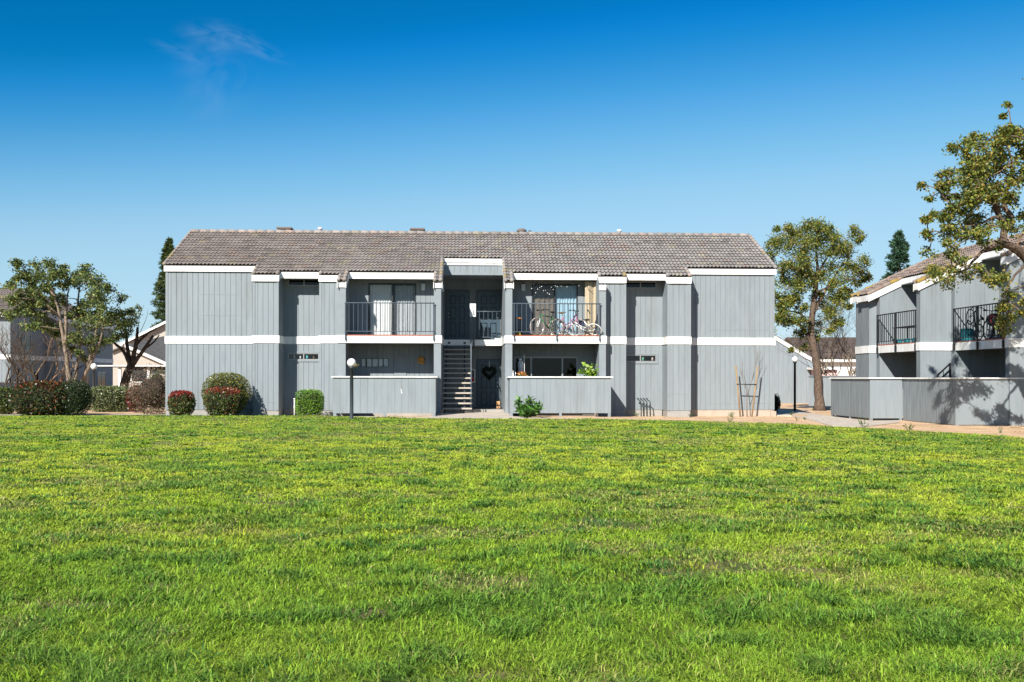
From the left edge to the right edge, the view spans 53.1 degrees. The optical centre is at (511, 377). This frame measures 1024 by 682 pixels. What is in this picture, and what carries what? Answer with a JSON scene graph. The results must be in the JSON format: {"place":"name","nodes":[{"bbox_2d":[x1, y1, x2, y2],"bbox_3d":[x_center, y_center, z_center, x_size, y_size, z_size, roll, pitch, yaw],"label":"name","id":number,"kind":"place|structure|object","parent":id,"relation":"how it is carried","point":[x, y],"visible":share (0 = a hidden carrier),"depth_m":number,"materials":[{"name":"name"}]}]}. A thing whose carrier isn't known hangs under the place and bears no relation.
{"place":"outdoors","nodes":[
{"label":"outdoors","id":0,"kind":"place"},
{"bbox_2d":[0,414,678,420],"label":"sidewalk","id":1,"kind":"structure","parent":0,"point":[345,416],"depth_m":36.41,"materials":[{"name":"concrete"}]},
{"bbox_2d":[416,412,535,417],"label":"entry walkway","id":2,"kind":"structure","parent":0,"point":[472,415],"depth_m":36.94,"materials":[{"name":"concrete"}]},
{"bbox_2d":[496,401,499,408],"bbox_3d":[-0.573,1.151,42.437,0.169,0.360,0.080,0,0,-2],"label":"door ornament","id":3,"kind":"object","parent":2,"relation":"on","point":[497,404],"depth_m":42.41,"materials":[{"name":"brown wood"}]},
{"bbox_2d":[0,414,1023,681],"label":"lawn","id":4,"kind":"structure","parent":0,"point":[632,527],"depth_m":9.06,"materials":[{"name":"plant"}]},
{"bbox_2d":[59,379,92,414],"bbox_3d":[-16.989,0.764,39.813,1.282,1.448,1.179,0,0,0],"label":"hedge","id":5,"kind":"object","parent":4,"relation":"on","point":[79,397],"visible":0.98,"depth_m":39.48,"materials":[{"name":"green plant"}]},
{"bbox_2d":[167,389,196,415],"bbox_3d":[-12.169,0.951,37.708,1.046,1.053,0.952,0,0,0],"label":"photinia shrub","id":6,"kind":"object","parent":4,"relation":"on","point":[180,402],"visible":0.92,"depth_m":37.42,"materials":[{"name":"green plant"}]},
{"bbox_2d":[203,386,242,415],"bbox_3d":[-10.414,0.864,36.903,1.358,1.129,1.250,0,0,0],"label":"photinia shrub","id":7,"kind":"object","parent":4,"relation":"on","point":[223,401],"visible":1,"depth_m":36.52,"materials":[{"name":"green plant"}]},
{"bbox_2d":[200,372,252,413],"bbox_3d":[-10.573,0.626,37.890,1.928,1.712,1.689,0,0,0],"label":"shrub","id":8,"kind":"object","parent":4,"relation":"on","point":[238,382],"visible":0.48,"depth_m":37.59,"materials":[{"name":"green plant"}]},
{"bbox_2d":[294,389,324,415],"bbox_3d":[-7.350,0.912,37.199,1.079,1.039,0.979,0,0,0],"label":"hedge","id":9,"kind":"object","parent":4,"relation":"on","point":[309,402],"visible":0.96,"depth_m":36.89,"materials":[{"name":"green plant"}]},
{"bbox_2d":[0,0,1023,342],"label":"sky","id":10,"kind":"structure","parent":0,"point":[127,126],"materials":[{"name":"blue"}]},
{"bbox_2d":[5,403,1023,437],"bbox_3d":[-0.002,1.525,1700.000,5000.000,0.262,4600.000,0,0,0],"label":"ground","id":11,"kind":"structure","parent":0,"point":[922,426],"depth_m":35.38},
{"bbox_2d":[0,386,15,413],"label":"hedge","id":12,"kind":"object","parent":11,"relation":"on","point":[5,407],"visible":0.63,"depth_m":40.70,"materials":[{"name":"green plant"}]},
{"bbox_2d":[0,382,19,388],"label":"patio fence","id":13,"kind":"object","parent":11,"relation":"on","point":[8,384],"visible":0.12,"depth_m":53.31,"materials":[{"name":"grey paint"}]},
{"bbox_2d":[0,321,52,407],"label":"bare tree","id":14,"kind":"object","parent":11,"relation":"on","point":[7,357],"visible":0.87,"depth_m":47.21,"materials":[{"name":"brown plant"}]},
{"bbox_2d":[0,256,71,381],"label":"broadleaf tree","id":15,"kind":"object","parent":11,"relation":"on","point":[31,286],"visible":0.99,"depth_m":46.89,"materials":[{"name":"green plant"}]},
{"bbox_2d":[5,380,71,414],"bbox_3d":[-18.222,0.803,39.989,2.742,1.461,2.220,0,0,0],"label":"photinia hedge","id":16,"kind":"object","parent":11,"relation":"on","point":[39,397],"visible":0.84,"depth_m":39.28,"materials":[{"name":"green plant"}]},
{"bbox_2d":[3,328,98,380],"bbox_3d":[-20.894,-0.430,46.567,3.979,3.960,3.078,0,0,-25],"label":"bare tree","id":17,"kind":"object","parent":11,"relation":"on","point":[51,367],"visible":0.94,"depth_m":46.62,"materials":[{"name":"brown plant"}]},
{"bbox_2d":[0,305,110,381],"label":"bare tree","id":18,"kind":"object","parent":11,"relation":"on","point":[62,377],"visible":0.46,"depth_m":50.21,"materials":[{"name":"plant"}]},
{"bbox_2d":[0,288,115,389],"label":"apartment building","id":19,"kind":"structure","parent":11,"relation":"on","point":[103,376],"depth_m":59.57,"materials":[{"name":"grey paint"}]},
{"bbox_2d":[17,369,26,385],"bbox_3d":[-27.014,0.462,56.398,0.050,1.900,1.200,0,0,-3],"label":"window","id":20,"kind":"structure","parent":19,"relation":"in","point":[25,377],"depth_m":56.61,"materials":[{"name":"glass"}]},
{"bbox_2d":[18,321,30,350],"bbox_3d":[-27.030,-2.288,56.797,0.050,1.600,1.600,0,0,-3],"label":"window","id":21,"kind":"structure","parent":19,"relation":"in","point":[29,335],"depth_m":56.90,"materials":[{"name":"glass"}]},
{"bbox_2d":[83,371,89,385],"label":"window","id":22,"kind":"structure","parent":19,"relation":"in","point":[87,380],"depth_m":64.46,"materials":[{"name":"glass"}]},
{"bbox_2d":[97,372,105,387],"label":"window","id":23,"kind":"structure","parent":19,"relation":"in","point":[101,376],"depth_m":66.79,"materials":[{"name":"glass"}]},
{"bbox_2d":[46,262,134,384],"bbox_3d":[-19.897,-1.931,48.131,3.966,6.918,3.981,0,0,0],"label":"broadleaf tree","id":24,"kind":"object","parent":11,"relation":"on","point":[96,299],"visible":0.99,"depth_m":47.64,"materials":[{"name":"green plant"}]},
{"bbox_2d":[91,363,96,410],"bbox_3d":[-18.784,0.465,46.000,0.280,2.220,0.280,0,0,0],"label":"lamp post","id":25,"kind":"object","parent":11,"relation":"on","point":[93,366],"visible":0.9,"depth_m":45.95,"materials":[{"name":"grey metal"}]},
{"bbox_2d":[88,385,130,411],"bbox_3d":[-17.466,0.914,44.497,1.873,1.204,1.674,0,0,0],"label":"hedge","id":26,"kind":"object","parent":11,"relation":"on","point":[108,398],"visible":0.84,"depth_m":43.96,"materials":[{"name":"green plant"}]},
{"bbox_2d":[97,365,164,385],"bbox_3d":[-22.066,0.369,62.975,5.130,2.200,6.050,0,0,0],"label":"carport","id":27,"kind":"object","parent":11,"relation":"on","point":[119,367],"visible":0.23,"depth_m":60.20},
{"bbox_2d":[107,303,158,388],"bbox_3d":[-18.861,-1.057,51.032,2.486,5.359,1.832,0,0,0],"label":"pruned tree","id":28,"kind":"object","parent":11,"relation":"on","point":[132,359],"visible":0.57,"depth_m":50.90,"materials":[{"name":"brown plant"}]},
{"bbox_2d":[125,386,147,411],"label":"shrub","id":29,"kind":"object","parent":11,"relation":"on","point":[128,401],"visible":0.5,"depth_m":43.24,"materials":[{"name":"red plant"}]},
{"bbox_2d":[113,321,165,386],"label":"house","id":30,"kind":"structure","parent":11,"relation":"on","point":[153,353],"depth_m":92.11,"materials":[{"name":"beige paint"}]},
{"bbox_2d":[130,374,146,382],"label":"window","id":31,"kind":"structure","parent":30,"relation":"in","point":[132,374],"depth_m":91.90,"materials":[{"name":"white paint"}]},
{"bbox_2d":[123,363,164,413],"bbox_3d":[-14.394,0.351,41.011,2.299,2.301,2.033,0,0,0],"label":"twiggy shrub","id":32,"kind":"object","parent":11,"relation":"on","point":[151,392],"visible":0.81,"depth_m":40.66,"materials":[{"name":"brown plant"}]},
{"bbox_2d":[147,369,164,411],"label":"shrub","id":33,"kind":"object","parent":11,"relation":"on","point":[164,384],"visible":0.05,"depth_m":42.38,"materials":[{"name":"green plant"}]},
{"bbox_2d":[149,236,174,327],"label":"conifer","id":34,"kind":"object","parent":11,"relation":"on","point":[168,248],"visible":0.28,"depth_m":113.51,"materials":[{"name":"green plant"}]},
{"bbox_2d":[347,358,358,418],"bbox_3d":[-5.193,0.432,33.500,0.402,2.131,0.299,0,0,0],"label":"lamp post","id":35,"kind":"object","parent":11,"relation":"on","point":[351,362],"visible":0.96,"depth_m":33.45,"materials":[{"name":"grey metal"}]},
{"bbox_2d":[331,376,438,416],"bbox_3d":[-4.585,0.795,37.529,3.771,1.697,2.270,0,0,-2],"label":"patio fence","id":36,"kind":"object","parent":11,"relation":"on","point":[384,396],"visible":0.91,"depth_m":36.47,"materials":[{"name":"grey paint"}]},
{"bbox_2d":[162,227,777,416],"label":"apartment building","id":37,"kind":"structure","parent":11,"relation":"on","point":[693,314],"depth_m":40.01,"materials":[{"name":"wood"}]},
{"bbox_2d":[286,280,318,287],"bbox_3d":[-8.056,-3.681,39.655,1.353,0.394,0.090,0,0,-2],"label":"window","id":38,"kind":"structure","parent":37,"relation":"in","point":[289,283],"depth_m":39.65,"materials":[{"name":"glass"}]},
{"bbox_2d":[286,351,318,361],"bbox_3d":[-8.068,-0.816,39.655,1.337,0.394,0.090,0,0,-2],"label":"window","id":39,"kind":"structure","parent":37,"relation":"in","point":[287,352],"depth_m":39.61,"materials":[{"name":"metal"}]},
{"bbox_2d":[361,358,388,366],"bbox_3d":[-5.326,-0.583,39.783,1.072,0.340,0.065,0,0,-2],"label":"window","id":40,"kind":"structure","parent":37,"relation":"in","point":[370,362],"depth_m":39.80,"materials":[{"name":"grey glass"}]},
{"bbox_2d":[370,285,390,334],"bbox_3d":[-5.106,-2.627,40.024,0.904,2.000,0.066,0,0,-2],"label":"curtain","id":41,"kind":"object","parent":37,"relation":"hanging from","point":[380,293],"visible":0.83,"depth_m":40.02,"materials":[{"name":"white fabric"}]},
{"bbox_2d":[368,283,415,334],"bbox_3d":[-4.655,-2.632,39.811,1.849,2.090,0.065,0,0,-2],"label":"sliding door","id":42,"kind":"structure","parent":37,"relation":"in","point":[368,283],"depth_m":39.79,"materials":[{"name":"grey metal"}]},
{"bbox_2d":[394,357,405,377],"bbox_3d":[-4.344,0.194,39.781,0.463,2.000,0.030,0,0,-2],"label":"closet door","id":43,"kind":"structure","parent":37,"relation":"in","point":[399,362],"depth_m":39.77,"materials":[{"name":"grey paint"}]},
{"bbox_2d":[395,285,414,334],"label":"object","id":44,"kind":"object","parent":37,"relation":"hanging from","point":[404,293],"visible":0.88,"depth_m":40.08,"materials":[{"name":"white fabric"}]},
{"bbox_2d":[417,356,424,363],"bbox_3d":[-3.532,-0.673,39.779,0.300,0.316,0.089,0,0,-2],"label":"wall wreath","id":45,"kind":"object","parent":37,"relation":"attached to","point":[420,359],"depth_m":39.74,"materials":[{"name":"orange wicker"}]},
{"bbox_2d":[445,290,469,339],"bbox_3d":[-2.284,-2.633,42.887,1.025,2.120,0.133,0,0,-2],"label":"door","id":46,"kind":"structure","parent":37,"relation":"in","point":[457,302],"depth_m":42.91,"materials":[{"name":"blue wood"}]},
{"bbox_2d":[470,304,475,316],"bbox_3d":[-1.594,-2.751,41.680,0.243,0.530,0.026,0,0,-2],"label":"notice board","id":47,"kind":"object","parent":37,"relation":"attached to","point":[472,310],"visible":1,"depth_m":41.67,"materials":[{"name":"white paper"}]},
{"bbox_2d":[472,370,474,408],"bbox_3d":[-1.577,0.498,41.464,0.164,1.658,0.180,0,0,-2],"label":"extinguisher cabinet","id":48,"kind":"object","parent":37,"relation":"attached to","point":[473,376],"visible":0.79,"depth_m":41.49,"materials":[{"name":"black metal"}]},
{"bbox_2d":[476,290,500,339],"bbox_3d":[-0.977,-2.631,42.942,1.054,2.120,0.133,0,0,-2],"label":"door","id":49,"kind":"structure","parent":37,"relation":"in","point":[486,300],"depth_m":42.96,"materials":[{"name":"blue wood"}]},
{"bbox_2d":[476,359,500,407],"bbox_3d":[-0.987,0.269,42.942,1.018,2.120,0.133,0,0,-2],"label":"door","id":50,"kind":"structure","parent":37,"relation":"in","point":[488,392],"depth_m":42.96,"materials":[{"name":"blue wood"}]},
{"bbox_2d":[482,361,496,379],"bbox_3d":[-0.937,-0.299,42.887,0.654,0.805,0.170,0,0,-2],"label":"wreath","id":51,"kind":"object","parent":50,"relation":"attached to","point":[486,374],"visible":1,"depth_m":42.84,"materials":[{"name":"black plant"}]},
{"bbox_2d":[512,318,522,334],"bbox_3d":[0.215,-1.934,39.167,0.400,0.712,0.400,0,0,-2],"label":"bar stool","id":52,"kind":"object","parent":37,"relation":"on","point":[517,329],"visible":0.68,"depth_m":39.01,"materials":[{"name":"black wood"}]},
{"bbox_2d":[518,358,522,372],"bbox_3d":[0.321,-0.440,39.372,0.200,0.600,0.200,0,0,-2],"label":"hanging lantern","id":53,"kind":"object","parent":37,"relation":"hanging from","point":[520,365],"visible":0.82,"depth_m":39.30,"materials":[{"name":"blue paper"}]},
{"bbox_2d":[533,288,552,334],"bbox_3d":[1.215,-2.558,40.150,0.820,1.880,0.044,0,0,-2],"label":"curtain","id":54,"kind":"object","parent":37,"relation":"hanging from","point":[540,295],"visible":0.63,"depth_m":40.15,"materials":[{"name":"beige fabric"}]},
{"bbox_2d":[512,355,579,375],"bbox_3d":[1.325,0.197,40.050,2.635,2.150,0.090,0,0,-2],"label":"window","id":55,"kind":"structure","parent":37,"relation":"in","point":[535,365],"depth_m":40.06,"materials":[{"name":"glass"}]},
{"bbox_2d":[530,309,564,334],"bbox_3d":[1.377,-2.073,38.837,1.654,1.020,0.663,0,0,-21],"label":"bicycle","id":56,"kind":"object","parent":37,"relation":"on","point":[551,324],"visible":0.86,"depth_m":38.80,"materials":[{"name":"green paint"}]},
{"bbox_2d":[531,281,577,294],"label":"string lights","id":57,"kind":"object","parent":37,"relation":"hanging from","point":[547,286],"visible":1,"depth_m":39.51,"materials":[{"name":"white plastic"}]},
{"bbox_2d":[532,284,577,334],"bbox_3d":[1.672,-2.623,40.076,1.807,2.090,0.065,0,0,-2],"label":"door frame","id":58,"kind":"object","parent":37,"relation":"in","point":[532,284],"depth_m":40.05,"materials":[{"name":"grey metal"}]},
{"bbox_2d":[556,286,575,334],"bbox_3d":[2.098,-2.607,40.187,0.867,1.980,0.066,0,0,-2],"label":"curtain","id":59,"kind":"object","parent":37,"relation":"hanging from","point":[565,294],"visible":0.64,"depth_m":40.19,"materials":[{"name":"blue fabric"}]},
{"bbox_2d":[548,310,587,334],"bbox_3d":[2.182,-2.072,39.257,0.662,1.020,1.624,0,0,-44],"label":"bicycle","id":60,"kind":"object","parent":37,"relation":"on","point":[559,321],"visible":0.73,"depth_m":39.19,"materials":[{"name":"pink paint"}]},
{"bbox_2d":[566,315,601,334],"bbox_3d":[2.682,-1.905,38.584,1.419,0.836,0.569,0,43,23],"label":"bicycle","id":61,"kind":"object","parent":37,"relation":"on","point":[586,327],"visible":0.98,"depth_m":38.57,"materials":[{"name":"white paint"}]},
{"bbox_2d":[626,282,657,289],"bbox_3d":[5.045,-3.634,40.206,1.387,0.390,0.090,0,0,-2],"label":"window","id":62,"kind":"structure","parent":37,"relation":"in","point":[629,285],"depth_m":40.20,"materials":[{"name":"glass"}]},
{"bbox_2d":[626,353,657,363],"bbox_3d":[5.041,-0.754,40.206,1.387,0.406,0.090,0,0,-2],"label":"window","id":63,"kind":"structure","parent":37,"relation":"in","point":[627,354],"depth_m":40.18,"materials":[{"name":"metal"}]},
{"bbox_2d":[15,412,1019,431],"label":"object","id":64,"kind":"object","parent":11,"relation":"on","point":[725,417],"visible":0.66,"depth_m":35.58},
{"bbox_2d":[514,395,544,417],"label":"leafy plant","id":65,"kind":"object","parent":11,"relation":"on","point":[529,408],"visible":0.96,"depth_m":35.13,"materials":[{"name":"green plant"}]},
{"bbox_2d":[506,376,612,416],"bbox_3d":[1.694,0.804,37.823,3.777,1.697,2.330,0,0,-2],"label":"patio fence","id":66,"kind":"object","parent":11,"relation":"on","point":[560,395],"visible":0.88,"depth_m":36.73,"materials":[{"name":"grey paint"}]},
{"bbox_2d":[577,362,598,375],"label":"potted plant","id":67,"kind":"object","parent":66,"relation":"on","point":[589,370],"visible":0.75,"depth_m":37.63,"materials":[{"name":"green plant"}]},
{"bbox_2d":[735,366,758,416],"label":"tree stakes","id":68,"kind":"object","parent":11,"relation":"on","point":[755,384],"visible":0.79,"depth_m":39.61,"materials":[{"name":"brown wood"}]},
{"bbox_2d":[740,350,763,416],"bbox_3d":[9.318,0.173,39.870,1.012,2.787,0.559,0,0,27],"label":"sapling","id":69,"kind":"object","parent":11,"relation":"on","point":[752,378],"visible":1,"depth_m":39.70,"materials":[{"name":"brown plant"}]},
{"bbox_2d":[774,393,780,411],"bbox_3d":[11.765,1.135,46.003,0.653,0.927,0.590,0,0,0],"label":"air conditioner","id":70,"kind":"object","parent":11,"relation":"on","point":[777,403],"visible":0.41,"depth_m":45.82,"materials":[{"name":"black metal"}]},
{"bbox_2d":[774,335,812,402],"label":"garage","id":71,"kind":"structure","parent":11,"relation":"on","point":[784,376],"depth_m":67.00,"materials":[{"name":"grey paint"}]},
{"bbox_2d":[792,356,797,410],"bbox_3d":[13.480,0.373,48.800,0.280,2.778,0.280,0,0,0],"label":"lamp post","id":72,"kind":"object","parent":11,"relation":"on","point":[794,359],"visible":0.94,"depth_m":48.75,"materials":[{"name":"black metal"}]},
{"bbox_2d":[775,307,855,375],"bbox_3d":[18.848,-1.634,58.521,7.124,6.467,5.253,0,0,0],"label":"bare tree","id":73,"kind":"object","parent":11,"relation":"on","point":[818,351],"visible":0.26,"depth_m":58.77,"materials":[{"name":"plant"}]},
{"bbox_2d":[763,216,874,410],"bbox_3d":[15.396,-3.271,52.051,5.791,9.987,4.466,0,0,0],"label":"broadleaf tree","id":74,"kind":"object","parent":11,"relation":"on","point":[801,269],"visible":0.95,"depth_m":51.44,"materials":[{"name":"green plant"}]},
{"bbox_2d":[785,337,855,375],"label":"house","id":75,"kind":"structure","parent":11,"relation":"on","point":[851,341],"depth_m":81.85,"materials":[{"name":"tile"}]},
{"bbox_2d":[792,289,855,375],"bbox_3d":[17.655,-1.552,53.363,6.344,6.302,3.632,0,0,11],"label":"bare tree","id":76,"kind":"object","parent":11,"relation":"on","point":[850,371],"visible":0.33,"depth_m":53.15,"materials":[{"name":"brown plant"}]},
{"bbox_2d":[807,367,842,375],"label":"shed","id":77,"kind":"structure","parent":11,"relation":"on","point":[827,370],"depth_m":66.00,"materials":[{"name":"white paint"}]},
{"bbox_2d":[809,376,855,405],"bbox_3d":[16.683,0.671,52.160,3.048,1.545,0.160,0,0,6],"label":"patio fence","id":78,"kind":"object","parent":11,"relation":"on","point":[827,389],"visible":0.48,"depth_m":52.22,"materials":[{"name":"grey paint"}]},
{"bbox_2d":[858,417,867,425],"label":"weed","id":79,"kind":"object","parent":11,"relation":"on","point":[861,422],"visible":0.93,"depth_m":31.02,"materials":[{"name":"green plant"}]},
{"bbox_2d":[829,377,902,420],"bbox_3d":[13.442,0.880,38.139,1.920,1.777,3.840,0,0,-4],"label":"patio fence","id":80,"kind":"object","parent":11,"relation":"on","point":[870,398],"visible":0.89,"depth_m":36.45,"materials":[{"name":"grey paint"}]},
{"bbox_2d":[880,230,913,279],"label":"conifer","id":81,"kind":"object","parent":11,"relation":"on","point":[899,255],"visible":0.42,"depth_m":85.69,"materials":[{"name":"green plant"}]},
{"bbox_2d":[850,232,1023,425],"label":"apartment building","id":82,"kind":"structure","parent":11,"relation":"on","point":[935,316],"depth_m":36.32,"materials":[{"name":"wood"}]},
{"bbox_2d":[893,325,914,343],"bbox_3d":[14.868,-1.584,37.978,0.600,0.650,2.100,0,0,-4],"label":"patio table","id":83,"kind":"object","parent":82,"relation":"on","point":[907,327],"visible":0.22,"depth_m":38.34,"materials":[{"name":"black metal"}]},
{"bbox_2d":[896,338,914,342],"bbox_3d":[14.707,-1.359,38.143,0.320,0.180,1.859,0,0,-4],"label":"flower pot","id":84,"kind":"object","parent":82,"relation":"on","point":[906,341],"visible":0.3,"depth_m":37.94,"materials":[{"name":"teal ceramic"}]},
{"bbox_2d":[961,328,972,340],"bbox_3d":[15.950,-1.498,35.901,0.340,0.440,0.300,0,0,-4],"label":"storage bin","id":85,"kind":"object","parent":82,"relation":"on","point":[963,335],"visible":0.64,"depth_m":35.77,"materials":[{"name":"teal plastic"}]},
{"bbox_2d":[966,307,985,339],"bbox_3d":[15.945,-1.931,35.190,0.555,0.816,1.384,0,43,-4],"label":"bicycle","id":86,"kind":"object","parent":82,"relation":"on","point":[975,323],"visible":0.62,"depth_m":35.20,"materials":[{"name":"black paint"}]},
{"bbox_2d":[987,313,999,338],"bbox_3d":[16.336,-1.720,34.663,0.548,0.932,0.518,0,0,-4],"label":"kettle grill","id":87,"kind":"object","parent":82,"relation":"on","point":[993,322],"visible":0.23,"depth_m":34.49,"materials":[{"name":"black metal"}]},
{"bbox_2d":[982,310,1005,338],"bbox_3d":[16.105,-1.768,33.946,0.663,1.020,1.654,0,0,-21],"label":"bicycle","id":88,"kind":"object","parent":82,"relation":"on","point":[997,330],"visible":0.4,"depth_m":34.24,"materials":[{"name":"red paint"}]},
{"bbox_2d":[901,377,1023,425],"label":"patio fence","id":89,"kind":"object","parent":11,"relation":"on","point":[956,401],"visible":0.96,"depth_m":32.62,"materials":[{"name":"grey wood"}]},
{"bbox_2d":[914,78,1023,337],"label":"broadleaf tree","id":90,"kind":"object","parent":11,"relation":"on","point":[975,173],"visible":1,"depth_m":27.64,"materials":[{"name":"green plant"}]},
{"bbox_2d":[516,371,526,375],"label":"potted plant","id":91,"kind":"object","parent":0,"point":[521,373],"visible":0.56,"depth_m":37.60,"materials":[{"name":"orange plant"}]},
{"bbox_2d":[585,282,595,334],"bbox_3d":[3.068,-2.651,39.632,0.473,2.130,0.161,0,0,-2],"label":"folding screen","id":92,"kind":"object","parent":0,"point":[590,292],"visible":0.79,"depth_m":39.64,"materials":[{"name":"beige fabric"}]},
{"bbox_2d":[776,410,899,427],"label":"path","id":93,"kind":"structure","parent":0,"point":[842,422],"depth_m":35.39,"materials":[{"name":"concrete"}]}
]}

